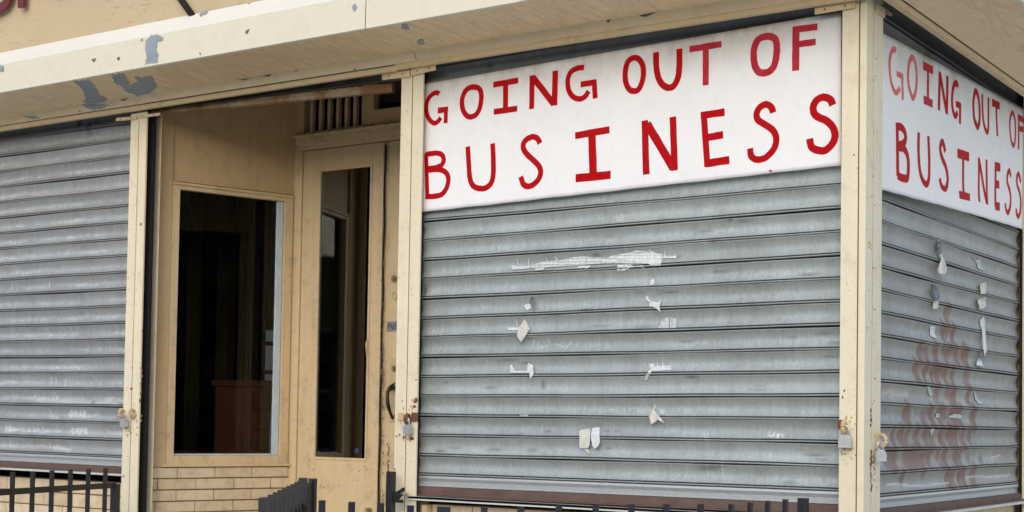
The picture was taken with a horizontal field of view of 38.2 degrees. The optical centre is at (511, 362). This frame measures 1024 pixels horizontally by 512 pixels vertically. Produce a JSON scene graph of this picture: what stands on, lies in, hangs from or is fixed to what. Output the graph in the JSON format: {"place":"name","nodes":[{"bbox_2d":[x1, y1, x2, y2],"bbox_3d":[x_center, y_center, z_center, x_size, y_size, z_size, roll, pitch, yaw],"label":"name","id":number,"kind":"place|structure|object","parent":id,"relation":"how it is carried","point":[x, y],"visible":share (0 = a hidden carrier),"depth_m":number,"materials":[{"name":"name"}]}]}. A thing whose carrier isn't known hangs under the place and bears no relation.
{"place":"outdoors","nodes":[
{"label":"outdoors","id":0,"kind":"place"},
{"bbox_2d":[264,330,273,380],"bbox_3d":[-1.121,-0.057,7.306,0.161,0.298,0.200,1,-2,6],"label":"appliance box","id":1,"kind":"object","parent":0,"point":[268,371],"visible":0.2,"depth_m":7.23,"materials":[{"name":"grey metal"}]},
{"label":"sidewalk","id":2,"kind":"structure","parent":0,"visible":0},
{"bbox_2d":[0,0,1023,511],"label":"storefront building","id":3,"kind":"structure","parent":2,"relation":"on","point":[798,338],"depth_m":5.66,"materials":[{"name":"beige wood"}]},
{"bbox_2d":[119,413,127,426],"bbox_3d":[-1.714,0.252,6.526,0.035,0.062,0.020,-1,-3,34],"label":"padlock","id":4,"kind":"object","parent":3,"relation":"attached to","point":[123,422],"visible":1,"depth_m":6.52,"materials":[{"name":"metal"}]},
{"bbox_2d":[183,191,256,453],"bbox_3d":[-1.640,-0.005,8.285,0.388,2.600,0.038,2,-2,-22],"label":"hanging cloth","id":5,"kind":"object","parent":3,"relation":"hanging from","point":[226,290],"visible":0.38,"depth_m":8.29,"materials":[{"name":"black fabric"}]},
{"bbox_2d":[162,181,293,466],"bbox_3d":[-1.317,-0.166,6.897,0.660,1.298,0.052,3,-3,-38],"label":"display window","id":6,"kind":"structure","parent":3,"relation":"in","point":[278,456],"depth_m":7.03,"materials":[{"name":"beige paint"}]},
{"bbox_2d":[211,380,271,453],"bbox_3d":[-1.153,0.713,7.396,0.609,1.232,0.465,1,-2,6],"label":"counter","id":7,"kind":"object","parent":3,"relation":"on","point":[242,416],"visible":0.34,"depth_m":7.21,"materials":[{"name":"red wood"}]},
{"bbox_2d":[269,405,271,453],"bbox_3d":[-1.149,0.307,7.098,0.034,0.513,0.009,3,-3,-37],"label":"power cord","id":8,"kind":"object","parent":7,"relation":"hanging from","point":[270,432],"visible":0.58,"depth_m":7.09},
{"bbox_2d":[297,142,386,511],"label":"door","id":9,"kind":"structure","parent":3,"relation":"in","point":[341,201],"depth_m":6.93,"materials":[{"name":"beige paint"}]},
{"bbox_2d":[384,140,399,511],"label":"door","id":10,"kind":"structure","parent":3,"relation":"in","point":[395,145],"depth_m":6.75,"materials":[{"name":"beige paint"}]},
{"bbox_2d":[402,418,411,433],"bbox_3d":[-0.398,0.240,5.633,0.020,0.062,0.035,3,-3,-44],"label":"padlock","id":11,"kind":"object","parent":3,"relation":"attached to","point":[407,429],"visible":1,"depth_m":5.62,"materials":[{"name":"metal"}]},
{"bbox_2d":[508,320,517,329],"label":"tape scrap","id":12,"kind":"object","parent":3,"relation":"attached to","point":[513,328],"visible":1,"depth_m":5.47,"materials":[{"name":"white paper"}]},
{"bbox_2d":[510,363,533,378],"bbox_3d":[0.035,0.030,5.439,0.115,0.062,0.018,-1,-3,34],"label":"tape scrap","id":13,"kind":"object","parent":3,"relation":"attached to","point":[530,370],"visible":1,"depth_m":5.42,"materials":[{"name":"white paper"}]},
{"bbox_2d":[517,319,529,341],"bbox_3d":[0.045,-0.117,5.438,0.057,0.088,0.021,-1,-3,34],"label":"tape scrap","id":14,"kind":"object","parent":3,"relation":"attached to","point":[523,329],"visible":1,"depth_m":5.44,"materials":[{"name":"beige paper"}]},
{"bbox_2d":[524,304,530,309],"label":"tape scrap","id":15,"kind":"object","parent":3,"relation":"attached to","point":[527,306],"visible":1,"depth_m":5.44,"materials":[{"name":"white paper"}]},
{"bbox_2d":[530,296,533,310],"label":"tape scrap","id":16,"kind":"object","parent":3,"relation":"attached to","point":[532,302],"visible":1,"depth_m":5.42,"materials":[{"name":"grey paper"}]},
{"bbox_2d":[579,428,589,453],"bbox_3d":[0.262,0.281,5.271,0.061,0.093,0.019,-1,-3,34],"label":"tape scrap","id":17,"kind":"object","parent":3,"relation":"attached to","point":[584,438],"visible":1,"depth_m":5.27,"materials":[{"name":"white paper"}]},
{"bbox_2d":[511,247,675,271],"bbox_3d":[0.279,-0.361,5.293,0.694,0.084,0.021,-1,-3,34],"label":"tape strip","id":18,"kind":"object","parent":3,"relation":"attached to","point":[651,258],"visible":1,"depth_m":5.24,"materials":[{"name":"white paper"}]},
{"bbox_2d":[591,427,599,448],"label":"tape scrap","id":19,"kind":"object","parent":3,"relation":"attached to","point":[595,435],"visible":1,"depth_m":5.25,"materials":[{"name":"white paper"}]},
{"bbox_2d":[422,12,841,211],"bbox_3d":[0.357,-0.858,5.246,1.709,0.540,0.007,-1,-3,34],"label":"closing sign","id":20,"kind":"object","parent":3,"relation":"attached to","point":[759,100],"visible":1,"depth_m":5.18,"materials":[{"name":"white paper"}]},
{"bbox_2d":[646,296,660,311],"bbox_3d":[0.491,-0.203,5.140,0.070,0.058,0.018,-1,-3,34],"label":"tape scrap","id":21,"kind":"object","parent":3,"relation":"attached to","point":[656,305],"visible":1,"depth_m":5.13,"materials":[{"name":"white paper"}]},
{"bbox_2d":[649,405,663,423],"bbox_3d":[0.498,0.178,5.103,0.024,0.075,0.061,2,-3,-31],"label":"tape scrap","id":22,"kind":"object","parent":3,"relation":"attached to","point":[654,416],"visible":1,"depth_m":5.11,"materials":[{"name":"beige paper"}]},
{"bbox_2d":[645,363,670,380],"bbox_3d":[0.505,0.029,5.121,0.108,0.070,0.018,-1,-3,34],"label":"tape scrap","id":23,"kind":"object","parent":3,"relation":"attached to","point":[657,368],"visible":1,"depth_m":5.13,"materials":[{"name":"white paper"}]},
{"bbox_2d":[658,317,676,327],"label":"tape scrap","id":24,"kind":"object","parent":3,"relation":"attached to","point":[664,323],"visible":1,"depth_m":5.11,"materials":[{"name":"white paper"}]},
{"bbox_2d":[838,424,852,447],"bbox_3d":[1.049,0.231,4.650,0.042,0.073,0.024,0,-2,26],"label":"padlock","id":25,"kind":"object","parent":3,"relation":"attached to","point":[845,441],"visible":1,"depth_m":4.64,"materials":[{"name":"metal"}]},
{"bbox_2d":[873,441,886,460],"bbox_3d":[1.169,0.280,4.694,0.037,0.066,0.022,1,-2,-13],"label":"padlock","id":26,"kind":"object","parent":3,"relation":"attached to","point":[879,455],"visible":1,"depth_m":4.69,"materials":[{"name":"metal"}]},
{"bbox_2d":[927,386,932,396],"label":"tape scrap","id":27,"kind":"object","parent":3,"relation":"attached to","point":[930,392],"visible":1,"depth_m":5.31,"materials":[{"name":"white paper"}]},
{"bbox_2d":[930,326,936,338],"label":"tape scrap","id":28,"kind":"object","parent":3,"relation":"attached to","point":[932,331],"visible":1,"depth_m":5.35,"materials":[{"name":"white paper"}]},
{"bbox_2d":[932,284,939,300],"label":"tape scrap","id":29,"kind":"object","parent":3,"relation":"attached to","point":[936,291],"visible":1,"depth_m":5.34,"materials":[{"name":"white paper"}]},
{"bbox_2d":[933,300,938,308],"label":"tape scrap","id":30,"kind":"object","parent":3,"relation":"attached to","point":[935,305],"visible":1,"depth_m":5.33,"materials":[{"name":"white paper"}]},
{"bbox_2d":[937,239,941,252],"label":"tape scrap","id":31,"kind":"object","parent":3,"relation":"attached to","point":[939,245],"visible":1,"depth_m":5.37,"materials":[{"name":"grey paper"}]},
{"bbox_2d":[937,240,946,273],"bbox_3d":[1.560,-0.385,5.376,0.030,0.133,0.142,0,-3,28],"label":"tape scrap","id":32,"kind":"object","parent":3,"relation":"attached to","point":[942,268],"visible":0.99,"depth_m":5.37,"materials":[{"name":"beige paper"}]},
{"bbox_2d":[882,34,1023,228],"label":"closing sign","id":33,"kind":"object","parent":3,"relation":"attached to","point":[951,139],"visible":1,"depth_m":5.42,"materials":[{"name":"white paper"}]},
{"bbox_2d":[949,414,961,418],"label":"tape scrap","id":34,"kind":"object","parent":3,"relation":"attached to","point":[957,416],"visible":1,"depth_m":5.57,"materials":[{"name":"white paper"}]},
{"bbox_2d":[973,257,983,270],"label":"tape scrap","id":35,"kind":"object","parent":3,"relation":"attached to","point":[978,262],"visible":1,"depth_m":5.82,"materials":[{"name":"white paper"}]},
{"bbox_2d":[974,392,982,403],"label":"tape scrap","id":36,"kind":"object","parent":3,"relation":"attached to","point":[977,399],"visible":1,"depth_m":5.78,"materials":[{"name":"white paper"}]},
{"bbox_2d":[977,358,983,366],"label":"tape scrap","id":37,"kind":"object","parent":3,"relation":"attached to","point":[979,362],"visible":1,"depth_m":5.78,"materials":[{"name":"white paper"}]},
{"bbox_2d":[977,297,985,308],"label":"tape scrap","id":38,"kind":"object","parent":3,"relation":"attached to","point":[982,303],"visible":1,"depth_m":5.80,"materials":[{"name":"beige paper"}]},
{"bbox_2d":[980,317,986,354],"bbox_3d":[1.866,-0.103,5.835,0.026,0.159,0.105,0,-3,29],"label":"tape scrap","id":39,"kind":"object","parent":3,"relation":"attached to","point":[982,322],"visible":1,"depth_m":5.82,"materials":[{"name":"white paper"}]},
{"bbox_2d":[980,282,986,293],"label":"tape scrap","id":40,"kind":"object","parent":3,"relation":"attached to","point":[983,288],"visible":1,"depth_m":5.81,"materials":[{"name":"beige paper"}]},
{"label":"stoop","id":41,"kind":"structure","parent":2,"relation":"on","visible":0},
{"bbox_2d":[0,468,119,511],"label":"iron fence","id":42,"kind":"object","parent":41,"relation":"on","point":[51,489],"visible":1,"depth_m":5.99,"materials":[{"name":"metal"}]},
{"bbox_2d":[258,478,307,511],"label":"iron railing","id":43,"kind":"object","parent":41,"relation":"on","point":[287,498],"visible":0.95,"depth_m":4.75,"materials":[{"name":"black metal"}]},
{"bbox_2d":[301,478,316,511],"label":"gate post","id":44,"kind":"object","parent":41,"relation":"on","point":[309,498],"visible":0.95,"depth_m":5.49,"materials":[{"name":"black metal"}]},
{"bbox_2d":[385,471,406,511],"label":"gate post","id":45,"kind":"object","parent":41,"relation":"on","point":[393,496],"visible":1,"depth_m":5.60,"materials":[{"name":"black metal"}]},
{"bbox_2d":[318,498,808,511],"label":"iron fence","id":46,"kind":"object","parent":41,"relation":"on","point":[802,504],"visible":1,"depth_m":4.15,"materials":[{"name":"black metal"}]}
]}

